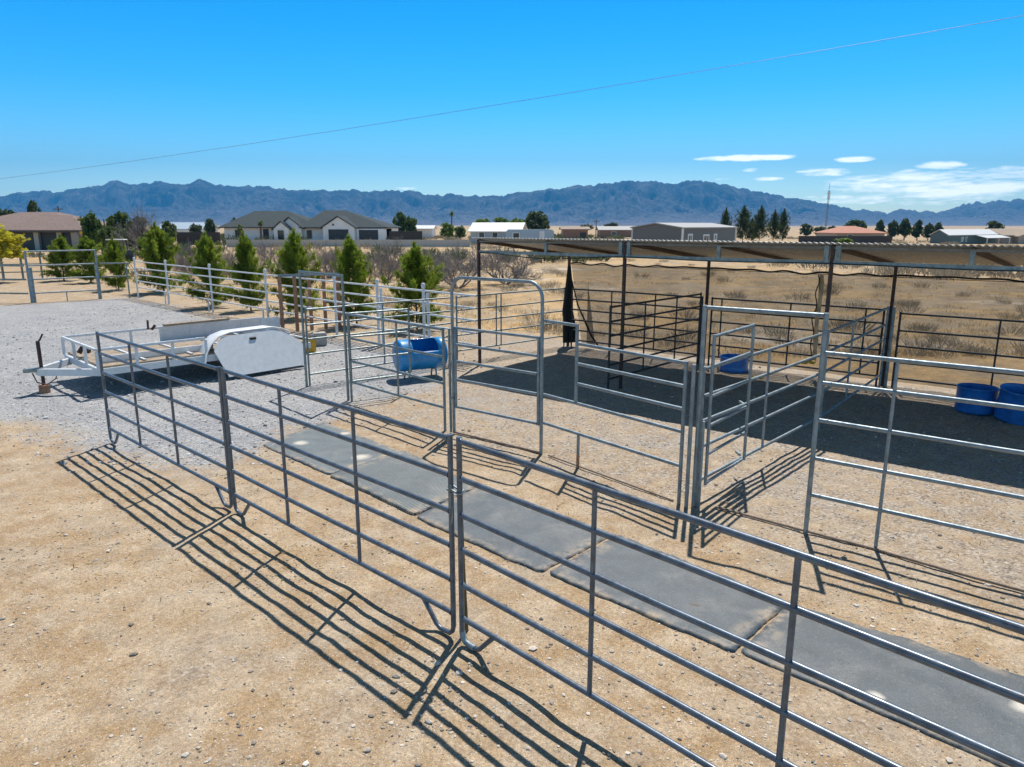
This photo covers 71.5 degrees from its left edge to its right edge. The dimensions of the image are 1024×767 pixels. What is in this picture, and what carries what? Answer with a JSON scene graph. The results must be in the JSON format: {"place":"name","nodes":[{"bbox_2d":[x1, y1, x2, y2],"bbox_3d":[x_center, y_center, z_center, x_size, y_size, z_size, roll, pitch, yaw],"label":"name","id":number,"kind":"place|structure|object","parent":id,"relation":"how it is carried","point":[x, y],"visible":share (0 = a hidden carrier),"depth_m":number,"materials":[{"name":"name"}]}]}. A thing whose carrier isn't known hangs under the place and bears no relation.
{"place":"outdoors","nodes":[
{"label":"outdoors","id":0,"kind":"place"},
{"bbox_2d":[0,226,1023,766],"bbox_3d":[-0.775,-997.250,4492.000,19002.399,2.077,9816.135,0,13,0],"label":"ground","id":1,"kind":"structure","parent":0,"point":[542,730],"depth_m":6.95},
{"bbox_2d":[0,223,30,262],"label":"yellow tree","id":2,"kind":"object","parent":1,"relation":"on","point":[11,242],"visible":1,"depth_m":38.75,"materials":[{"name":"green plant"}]},
{"bbox_2d":[0,255,57,278],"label":"pipe fence","id":3,"kind":"object","parent":1,"relation":"on","point":[2,272],"visible":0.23,"depth_m":41.00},
{"bbox_2d":[39,234,81,280],"bbox_3d":[-25.423,-7.070,40.048,2.129,2.673,2.444,-4,13,-19],"label":"young pine","id":4,"kind":"object","parent":1,"relation":"on","point":[60,243],"visible":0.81,"depth_m":39.75,"materials":[{"name":"green plant"}]},
{"bbox_2d":[23,249,101,302],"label":"field gate","id":5,"kind":"structure","parent":1,"relation":"on","point":[31,286],"depth_m":29.63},
{"bbox_2d":[0,212,128,249],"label":"tiled house","id":6,"kind":"structure","parent":1,"relation":"on","point":[41,230],"depth_m":90.81,"materials":[{"name":"brown stone"}]},
{"bbox_2d":[16,233,34,249],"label":"garage door","id":7,"kind":"structure","parent":6,"relation":"in","point":[29,244],"depth_m":90.79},
{"bbox_2d":[40,233,56,249],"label":"garage door","id":8,"kind":"structure","parent":6,"relation":"in","point":[46,238],"depth_m":90.70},
{"bbox_2d":[66,235,106,282],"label":"young pine","id":9,"kind":"object","parent":1,"relation":"on","point":[87,243],"visible":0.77,"depth_m":38.33,"materials":[{"name":"green plant"}]},
{"bbox_2d":[79,211,103,245],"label":"broadleaf tree","id":10,"kind":"object","parent":1,"relation":"on","point":[88,223],"visible":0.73,"depth_m":82.38,"materials":[{"name":"green plant"}]},
{"bbox_2d":[95,225,124,243],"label":"broadleaf tree","id":11,"kind":"object","parent":1,"relation":"on","point":[99,235],"visible":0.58,"depth_m":71.83,"materials":[{"name":"green plant"}]},
{"bbox_2d":[94,236,134,289],"bbox_3d":[-19.182,-5.787,34.407,1.654,2.664,1.700,11,19,29],"label":"young pine","id":12,"kind":"object","parent":1,"relation":"on","point":[114,253],"visible":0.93,"depth_m":34.20,"materials":[{"name":"green plant"}]},
{"bbox_2d":[99,262,130,297],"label":"pipe fence","id":13,"kind":"object","parent":1,"relation":"on","point":[126,275],"visible":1,"depth_m":31.01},
{"bbox_2d":[105,211,130,244],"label":"broadleaf tree","id":14,"kind":"object","parent":1,"relation":"on","point":[111,220],"visible":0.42,"depth_m":85.27,"materials":[{"name":"green plant"}]},
{"bbox_2d":[102,239,135,261],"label":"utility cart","id":15,"kind":"object","parent":1,"relation":"on","point":[129,255],"visible":0.36,"depth_m":60.72,"materials":[{"name":"grey metal"}]},
{"bbox_2d":[110,202,161,254],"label":"bare tree","id":16,"kind":"object","parent":1,"relation":"on","point":[133,235],"visible":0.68,"depth_m":67.78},
{"bbox_2d":[123,216,148,252],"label":"broadleaf tree","id":17,"kind":"object","parent":1,"relation":"on","point":[129,223],"visible":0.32,"depth_m":77.65,"materials":[{"name":"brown plant"}]},
{"bbox_2d":[131,221,188,290],"bbox_3d":[-16.492,-5.880,33.336,2.502,3.385,2.281,5,13,20],"label":"young pine","id":18,"kind":"object","parent":1,"relation":"on","point":[158,250],"visible":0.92,"depth_m":33.10,"materials":[{"name":"green plant"}]},
{"bbox_2d":[95,331,232,508],"bbox_3d":[-4.490,0.339,8.981,3.789,1.630,0.052,11,17,42],"label":"corral fence","id":19,"kind":"object","parent":1,"relation":"on","point":[171,399],"visible":0.96,"depth_m":8.66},
{"bbox_2d":[22,317,310,393],"bbox_3d":[-7.087,-0.772,15.212,2.933,1.128,5.760,12,17,43],"label":"utility trailer","id":20,"kind":"object","parent":1,"relation":"on","point":[231,345],"visible":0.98,"depth_m":14.86,"materials":[{"name":"white paint"}]},
{"bbox_2d":[162,318,229,325],"bbox_3d":[-7.296,-1.427,16.467,0.140,0.040,1.500,11,17,42],"label":"loose plank","id":21,"kind":"object","parent":20,"relation":"on","point":[192,322],"visible":1,"depth_m":16.38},
{"bbox_2d":[160,220,176,241],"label":"broadleaf tree","id":22,"kind":"object","parent":1,"relation":"on","point":[166,226],"visible":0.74,"depth_m":102.38,"materials":[{"name":"green plant"}]},
{"bbox_2d":[172,238,196,273],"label":"bare shrub","id":23,"kind":"object","parent":1,"relation":"on","point":[177,268],"visible":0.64,"depth_m":43.87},
{"bbox_2d":[159,222,219,231],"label":"shed","id":24,"kind":"structure","parent":1,"relation":"on","point":[182,226],"depth_m":168.32,"materials":[{"name":"paint"}]},
{"bbox_2d":[176,232,220,244],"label":"dark fence","id":25,"kind":"object","parent":1,"relation":"on","point":[192,237],"visible":0.64,"depth_m":112.63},
{"bbox_2d":[178,231,233,306],"bbox_3d":[-11.868,-4.399,27.569,1.936,3.023,2.228,-7,17,-27],"label":"young pine","id":26,"kind":"object","parent":1,"relation":"on","point":[205,255],"visible":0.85,"depth_m":27.26,"materials":[{"name":"green plant"}]},
{"bbox_2d":[222,243,238,283],"bbox_3d":[-14.765,-6.455,37.943,1.784,2.356,1.502,2,13,10],"label":"bare shrub","id":27,"kind":"object","parent":1,"relation":"on","point":[229,259],"visible":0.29,"depth_m":37.70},
{"bbox_2d":[221,230,268,310],"bbox_3d":[-9.811,-4.121,26.253,1.752,3.038,1.649,-5,11,-12],"label":"young pine","id":28,"kind":"object","parent":1,"relation":"on","point":[245,249],"visible":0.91,"depth_m":26.09,"materials":[{"name":"green plant"}]},
{"bbox_2d":[0,304,490,464],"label":"gravel stones","id":29,"kind":"object","parent":1,"relation":"on","point":[87,461],"visible":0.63,"depth_m":12.98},
{"bbox_2d":[253,237,284,274],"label":"bare shrub","id":30,"kind":"object","parent":1,"relation":"on","point":[269,256],"visible":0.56,"depth_m":43.82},
{"bbox_2d":[104,267,473,347],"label":"dry weeds","id":31,"kind":"object","parent":1,"relation":"on","point":[390,336],"visible":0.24,"depth_m":25.13,"materials":[{"name":"beige plant"}]},
{"bbox_2d":[266,227,325,318],"bbox_3d":[-7.315,-3.648,23.885,2.017,3.130,1.680,-4,13,-16],"label":"young pine","id":32,"kind":"object","parent":1,"relation":"on","point":[292,253],"visible":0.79,"depth_m":23.68,"materials":[{"name":"green plant"}]},
{"bbox_2d":[133,257,477,345],"bbox_3d":[-8.696,-2.959,23.651,22.167,1.786,0.160,12,17,43],"label":"pipe fence","id":33,"kind":"object","parent":1,"relation":"on","point":[379,294],"visible":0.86,"depth_m":20.22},
{"bbox_2d":[277,273,341,331],"bbox_3d":[-6.043,-2.444,21.317,1.814,1.695,0.090,-7,14,-29],"label":"bar rack","id":34,"kind":"object","parent":1,"relation":"on","point":[279,276],"visible":0.78,"depth_m":21.20,"materials":[{"name":"orange metal"}]},
{"bbox_2d":[218,210,401,239],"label":"white house","id":35,"kind":"structure","parent":1,"relation":"on","point":[328,224],"depth_m":127.52,"materials":[{"name":"paint"}]},
{"bbox_2d":[328,229,347,239],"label":"garage door","id":36,"kind":"structure","parent":35,"relation":"in","point":[334,234],"depth_m":125.00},
{"bbox_2d":[359,230,377,239],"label":"garage door","id":37,"kind":"structure","parent":35,"relation":"in","point":[363,234],"depth_m":126.20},
{"bbox_2d":[312,332,326,345],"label":"bucket","id":38,"kind":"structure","parent":1,"relation":"on","point":[321,342],"depth_m":18.68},
{"bbox_2d":[308,239,342,277],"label":"bare shrub","id":39,"kind":"object","parent":1,"relation":"on","point":[325,258],"visible":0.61,"depth_m":42.01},
{"bbox_2d":[29,233,625,262],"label":"green brush","id":40,"kind":"object","parent":1,"relation":"on","point":[377,247],"visible":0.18,"depth_m":74.76,"materials":[{"name":"grey plant"}]},
{"bbox_2d":[264,422,398,474],"bbox_3d":[-2.685,0.908,10.237,1.272,0.079,2.241,-12,17,-43],"label":"rubber mat","id":41,"kind":"object","parent":1,"relation":"on","point":[327,447],"visible":0.74,"depth_m":10.06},
{"bbox_2d":[226,240,469,246],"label":"garden wall","id":42,"kind":"structure","parent":1,"relation":"on","point":[434,243],"depth_m":103.02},
{"bbox_2d":[326,233,380,323],"bbox_3d":[-4.925,-3.203,22.262,1.646,2.955,1.630,12,17,42],"label":"young pine","id":43,"kind":"object","parent":1,"relation":"on","point":[352,266],"visible":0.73,"depth_m":22.11,"materials":[{"name":"green plant"}]},
{"bbox_2d":[298,270,410,400],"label":"walk gate","id":44,"kind":"structure","parent":1,"relation":"on","point":[344,324],"depth_m":13.02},
{"bbox_2d":[221,309,499,634],"bbox_3d":[-1.681,0.067,10.202,2.693,1.630,10.051,0,13,1],"label":"corral fence","id":45,"kind":"object","parent":1,"relation":"on","point":[449,544],"visible":0.98,"depth_m":6.10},
{"bbox_2d":[447,485,463,523],"bbox_3d":[-0.412,0.872,5.194,0.155,0.303,0.108,5,14,23],"label":"latch chain","id":46,"kind":"object","parent":45,"relation":"attached to","point":[450,489],"visible":0.92,"depth_m":5.15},
{"bbox_2d":[304,297,450,385],"bbox_3d":[-2.685,-0.955,15.084,3.577,1.560,0.048,-11,17,-41],"label":"corral fence","id":47,"kind":"object","parent":1,"relation":"on","point":[307,338],"visible":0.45,"depth_m":14.64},
{"bbox_2d":[364,234,406,279],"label":"bare shrub","id":48,"kind":"object","parent":1,"relation":"on","point":[392,262],"visible":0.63,"depth_m":40.50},
{"bbox_2d":[346,313,445,430],"bbox_3d":[-1.960,-0.245,11.738,2.659,1.630,0.050,12,17,44],"label":"corral fence","id":49,"kind":"object","parent":1,"relation":"on","point":[397,371],"visible":1,"depth_m":11.56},
{"bbox_2d":[392,211,405,230],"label":"broadleaf tree","id":50,"kind":"object","parent":1,"relation":"on","point":[400,216],"visible":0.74,"depth_m":164.91,"materials":[{"name":"green plant"}]},
{"bbox_2d":[331,451,474,514],"bbox_3d":[-1.306,1.198,8.885,1.269,0.077,1.917,-12,17,-44],"label":"rubber mat","id":51,"kind":"object","parent":1,"relation":"on","point":[422,482],"visible":0.73,"depth_m":8.72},
{"bbox_2d":[389,231,421,239],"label":"dark fence","id":52,"kind":"object","parent":1,"relation":"on","point":[412,235],"visible":0.64,"depth_m":119.45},
{"bbox_2d":[403,215,417,230],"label":"broadleaf tree","id":53,"kind":"object","parent":1,"relation":"on","point":[410,224],"visible":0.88,"depth_m":163.40,"materials":[{"name":"green plant"}]},
{"bbox_2d":[379,241,444,328],"bbox_3d":[-2.912,-2.897,21.343,1.973,2.756,1.838,3,13,15],"label":"young pine","id":54,"kind":"object","parent":1,"relation":"on","point":[416,273],"visible":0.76,"depth_m":21.15,"materials":[{"name":"green plant"}]},
{"bbox_2d":[392,337,447,380],"bbox_3d":[-1.911,-0.513,14.793,1.014,0.873,0.670,-7,14,-27],"label":"feed barrel","id":55,"kind":"object","parent":1,"relation":"on","point":[432,345],"visible":0.78,"depth_m":14.62,"materials":[{"name":"blue plastic"}]},
{"bbox_2d":[405,225,437,237],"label":"shed","id":56,"kind":"structure","parent":1,"relation":"on","point":[429,231],"depth_m":171.40,"materials":[{"name":"paint"}]},
{"bbox_2d":[399,245,461,281],"bbox_3d":[-4.237,-6.148,36.738,3.226,2.281,2.883,-3,13,-14],"label":"bare shrub","id":57,"kind":"object","parent":1,"relation":"on","point":[435,257],"visible":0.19,"depth_m":36.49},
{"bbox_2d":[439,222,455,236],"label":"broadleaf tree","id":58,"kind":"object","parent":1,"relation":"on","point":[447,229],"visible":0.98,"depth_m":155.82,"materials":[{"name":"green plant"}]},
{"bbox_2d":[427,239,502,288],"bbox_3d":[-2.742,-6.080,35.929,4.308,2.506,5.117,-9,15,-34],"label":"bare shrub","id":59,"kind":"object","parent":1,"relation":"on","point":[464,267],"visible":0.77,"depth_m":35.41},
{"bbox_2d":[463,525,468,631],"bbox_3d":[-0.377,1.438,5.498,0.038,1.102,0.114,-6,14,-25],"label":"wooden stake","id":60,"kind":"object","parent":1,"relation":"on","point":[466,610],"visible":0.19,"depth_m":5.51,"materials":[{"name":"wood"}]},
{"bbox_2d":[448,276,543,453],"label":"bow gate","id":61,"kind":"structure","parent":1,"relation":"on","point":[453,361],"depth_m":10.09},
{"bbox_2d":[467,222,527,243],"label":"white roofed building","id":62,"kind":"structure","parent":1,"relation":"on","point":[489,229],"depth_m":116.24,"materials":[{"name":"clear metal"}]},
{"bbox_2d":[455,287,564,359],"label":"corral fence","id":63,"kind":"object","parent":1,"relation":"on","point":[496,318],"visible":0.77,"depth_m":17.14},
{"bbox_2d":[417,488,605,571],"bbox_3d":[-0.080,1.507,7.568,2.032,0.073,1.119,12,17,43],"label":"rubber mat","id":64,"kind":"object","parent":1,"relation":"on","point":[556,537],"visible":0.81,"depth_m":7.38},
{"bbox_2d":[473,245,549,284],"bbox_3d":[0.025,-6.367,37.553,4.279,2.358,5.006,-2,13,-7],"label":"bare shrub","id":65,"kind":"object","parent":1,"relation":"on","point":[519,274],"visible":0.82,"depth_m":37.81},
{"bbox_2d":[0,356,1023,766],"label":"pebbles","id":66,"kind":"object","parent":1,"relation":"on","point":[450,732],"visible":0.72,"depth_m":5.53,"materials":[{"name":"stone"}]},
{"bbox_2d":[20,356,1021,637],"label":"straw bits","id":67,"kind":"object","parent":1,"relation":"on","point":[558,504],"visible":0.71,"depth_m":8.05,"materials":[{"name":"beige plant"}]},
{"bbox_2d":[506,229,553,237],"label":"travel trailer","id":68,"kind":"object","parent":1,"relation":"on","point":[529,233],"visible":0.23,"depth_m":97.82,"materials":[{"name":"white metal"}]},
{"bbox_2d":[524,210,549,228],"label":"dark tree","id":69,"kind":"object","parent":1,"relation":"on","point":[533,220],"visible":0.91,"depth_m":184.19,"materials":[{"name":"green plant"}]},
{"bbox_2d":[81,233,1023,280],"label":"distant brush","id":70,"kind":"object","parent":1,"relation":"on","point":[942,272],"visible":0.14,"depth_m":48.21,"materials":[{"name":"green plant"}]},
{"bbox_2d":[559,227,590,238],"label":"brown shed","id":71,"kind":"structure","parent":1,"relation":"on","point":[574,232],"depth_m":146.78,"materials":[{"name":"brick"}]},
{"bbox_2d":[128,237,1023,356],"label":"sagebrush","id":72,"kind":"object","parent":1,"relation":"on","point":[555,326],"visible":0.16,"depth_m":28.21,"materials":[{"name":"brown plant"}]},
{"bbox_2d":[595,226,631,236],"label":"brown shed","id":73,"kind":"structure","parent":1,"relation":"on","point":[603,231],"depth_m":181.08,"materials":[{"name":"brick"}]},
{"bbox_2d":[542,319,687,503],"bbox_3d":[1.173,0.273,8.773,0.044,1.910,2.336,-10,16,-38],"label":"corral fence","id":74,"kind":"object","parent":1,"relation":"on","point":[682,408],"visible":0.99,"depth_m":8.51,"materials":[{"name":"grey metal"}]},
{"bbox_2d":[570,288,703,363],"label":"corral fence","id":75,"kind":"object","parent":1,"relation":"on","point":[611,302],"visible":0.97,"depth_m":17.14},
{"bbox_2d":[607,293,701,388],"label":"corral fence","id":76,"kind":"object","parent":1,"relation":"on","point":[644,329],"visible":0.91,"depth_m":14.66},
{"bbox_2d":[550,535,781,651],"bbox_3d":[1.365,1.795,6.296,1.832,0.077,1.138,12,17,42],"label":"rubber mat","id":77,"kind":"object","parent":1,"relation":"on","point":[738,613],"visible":0.8,"depth_m":6.13,"materials":[{"name":"rubber"}]},
{"bbox_2d":[630,223,737,240],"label":"grey barn","id":78,"kind":"structure","parent":1,"relation":"on","point":[689,231],"depth_m":86.90,"materials":[{"name":"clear metal"}]},
{"bbox_2d":[684,364,695,507],"bbox_3d":[1.965,0.607,7.850,0.042,1.660,0.044,0,13,0],"label":"corner post","id":79,"kind":"object","parent":1,"relation":"on","point":[690,428],"visible":1,"depth_m":7.83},
{"bbox_2d":[717,207,732,225],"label":"tall pine","id":80,"kind":"object","parent":1,"relation":"on","point":[725,220],"visible":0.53,"depth_m":124.40,"materials":[{"name":"green plant"}]},
{"bbox_2d":[456,400,1023,766],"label":"corral fence","id":81,"kind":"object","parent":1,"relation":"on","point":[794,609],"visible":1,"depth_m":3.73,"materials":[{"name":"metal"}]},
{"bbox_2d":[733,205,755,240],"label":"tall pine","id":82,"kind":"object","parent":1,"relation":"on","point":[743,225],"visible":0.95,"depth_m":126.47,"materials":[{"name":"green plant"}]},
{"bbox_2d":[472,237,1023,388],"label":"shade shelter","id":83,"kind":"object","parent":1,"relation":"on","point":[986,257],"visible":1,"depth_m":12.70,"materials":[{"name":"metal"}]},
{"bbox_2d":[562,262,1023,388],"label":"shade cloth","id":84,"kind":"object","parent":83,"relation":"hanging from","point":[996,298],"visible":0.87,"depth_m":14.62,"materials":[{"name":"grey"}]},
{"bbox_2d":[810,275,823,360],"bbox_3d":[6.205,-1.336,14.512,0.173,1.754,0.094,10,16,38],"label":"hanging strap","id":85,"kind":"object","parent":83,"relation":"hanging from","point":[818,307],"visible":0.88,"depth_m":14.51,"materials":[{"name":"beige fabric"}]},
{"bbox_2d":[696,333,821,501],"bbox_3d":[3.365,0.306,9.313,0.054,1.610,3.720,11,17,42],"label":"corral fence","id":86,"kind":"object","parent":1,"relation":"on","point":[765,396],"visible":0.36,"depth_m":9.09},
{"bbox_2d":[691,305,828,533],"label":"walk gate","id":87,"kind":"structure","parent":1,"relation":"on","point":[825,316],"depth_m":7.75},
{"bbox_2d":[752,205,771,240],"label":"tall pine","id":88,"kind":"object","parent":1,"relation":"on","point":[760,217],"visible":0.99,"depth_m":128.47,"materials":[{"name":"green plant"}]},
{"bbox_2d":[766,209,784,239],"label":"tall pine","id":89,"kind":"object","parent":1,"relation":"on","point":[774,223],"visible":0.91,"depth_m":130.57,"materials":[{"name":"green plant"}]},
{"bbox_2d":[776,208,790,239],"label":"tall pine","id":90,"kind":"object","parent":1,"relation":"on","point":[783,218],"visible":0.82,"depth_m":132.29,"materials":[{"name":"green plant"}]},
{"bbox_2d":[707,297,885,385],"bbox_3d":[5.850,-0.937,15.005,3.544,1.560,0.050,10,16,38],"label":"corral fence","id":91,"kind":"object","parent":1,"relation":"on","point":[835,319],"visible":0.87,"depth_m":14.89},
{"bbox_2d":[717,348,749,372],"bbox_3d":[4.830,-0.396,15.660,0.634,0.668,0.795,-7,14,-28],"label":"feed tub","id":92,"kind":"object","parent":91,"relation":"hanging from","point":[740,366],"visible":0.6,"depth_m":15.35,"materials":[{"name":"blue plastic"}]},
{"bbox_2d":[799,223,814,235],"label":"dark tree","id":93,"kind":"object","parent":1,"relation":"on","point":[807,231],"visible":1,"depth_m":243.58,"materials":[{"name":"green plant"}]},
{"bbox_2d":[798,236,891,243],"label":"dark fence","id":94,"kind":"object","parent":1,"relation":"on","point":[859,239],"visible":0.5,"depth_m":147.04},
{"bbox_2d":[813,226,888,235],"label":"red roofed house","id":95,"kind":"structure","parent":1,"relation":"on","point":[848,231],"depth_m":163.53,"materials":[{"name":"beige paint"}]},
{"bbox_2d":[818,306,889,433],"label":"corral fence","id":96,"kind":"object","parent":1,"relation":"on","point":[821,415],"visible":0.87,"depth_m":11.80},
{"bbox_2d":[715,506,1023,592],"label":"ground pipe","id":97,"kind":"object","parent":1,"relation":"on","point":[890,553],"visible":1,"depth_m":6.89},
{"bbox_2d":[741,607,1023,766],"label":"rubber mat","id":98,"kind":"object","parent":1,"relation":"on","point":[986,717],"visible":0.77,"depth_m":4.96,"materials":[{"name":"rubber"}]},
{"bbox_2d":[883,307,895,386],"bbox_3d":[7.330,-0.684,13.802,0.057,1.590,0.060,0,13,0],"label":"gate post","id":99,"kind":"object","parent":1,"relation":"on","point":[890,344],"visible":0.86,"depth_m":13.76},
{"bbox_2d":[886,219,899,239],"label":"dark tree","id":100,"kind":"object","parent":1,"relation":"on","point":[893,228],"visible":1,"depth_m":209.45,"materials":[{"name":"green plant"}]},
{"bbox_2d":[899,218,911,239],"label":"dark tree","id":101,"kind":"object","parent":1,"relation":"on","point":[905,228],"visible":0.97,"depth_m":209.37,"materials":[{"name":"green plant"}]},
{"bbox_2d":[810,351,1023,547],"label":"corral fence","id":102,"kind":"object","parent":1,"relation":"on","point":[889,431],"visible":1,"depth_m":6.58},
{"bbox_2d":[910,219,923,240],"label":"dark tree","id":103,"kind":"object","parent":1,"relation":"on","point":[917,229],"visible":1,"depth_m":206.64,"materials":[{"name":"green plant"}]},
{"bbox_2d":[891,312,1023,387],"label":"corral fence","id":104,"kind":"object","parent":1,"relation":"on","point":[995,355],"visible":0.78,"depth_m":13.13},
{"bbox_2d":[929,229,1010,243],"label":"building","id":105,"kind":"structure","parent":1,"relation":"on","point":[970,236],"depth_m":162.13,"materials":[{"name":"clear metal"}]},
{"bbox_2d":[954,383,999,414],"bbox_3d":[7.890,0.262,12.082,0.634,0.430,0.634,-4,13,-17],"label":"feed tub","id":106,"kind":"object","parent":1,"relation":"on","point":[982,392],"visible":0.88,"depth_m":11.89,"materials":[{"name":"blue plastic"}]},
{"bbox_2d":[990,229,1023,243],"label":"tan house","id":107,"kind":"structure","parent":1,"relation":"on","point":[1016,236],"depth_m":171.71,"materials":[{"name":"paint"}]},
{"bbox_2d":[994,383,1023,425],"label":"feed tub","id":108,"kind":"object","parent":1,"relation":"on","point":[1011,393],"visible":0.96,"depth_m":11.40,"materials":[{"name":"blue plastic"}]},
{"bbox_2d":[0,179,1023,225],"bbox_3d":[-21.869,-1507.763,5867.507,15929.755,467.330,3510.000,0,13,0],"label":"mountains","id":109,"kind":"structure","parent":0,"point":[629,203],"depth_m":6283.97,"materials":[{"name":"stone"}]},
{"bbox_2d":[0,0,1023,213],"label":"sky","id":110,"kind":"structure","parent":0,"point":[933,121],"materials":[{"name":"blue"}]},
{"bbox_2d":[1,15,1023,178],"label":"power line","id":111,"kind":"object","parent":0,"point":[578,91],"visible":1,"depth_m":47.10,"materials":[{"name":"metal"}]},
{"bbox_2d":[76,245,1023,356],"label":"dry grass","id":112,"kind":"structure","parent":0,"point":[521,318],"depth_m":28.58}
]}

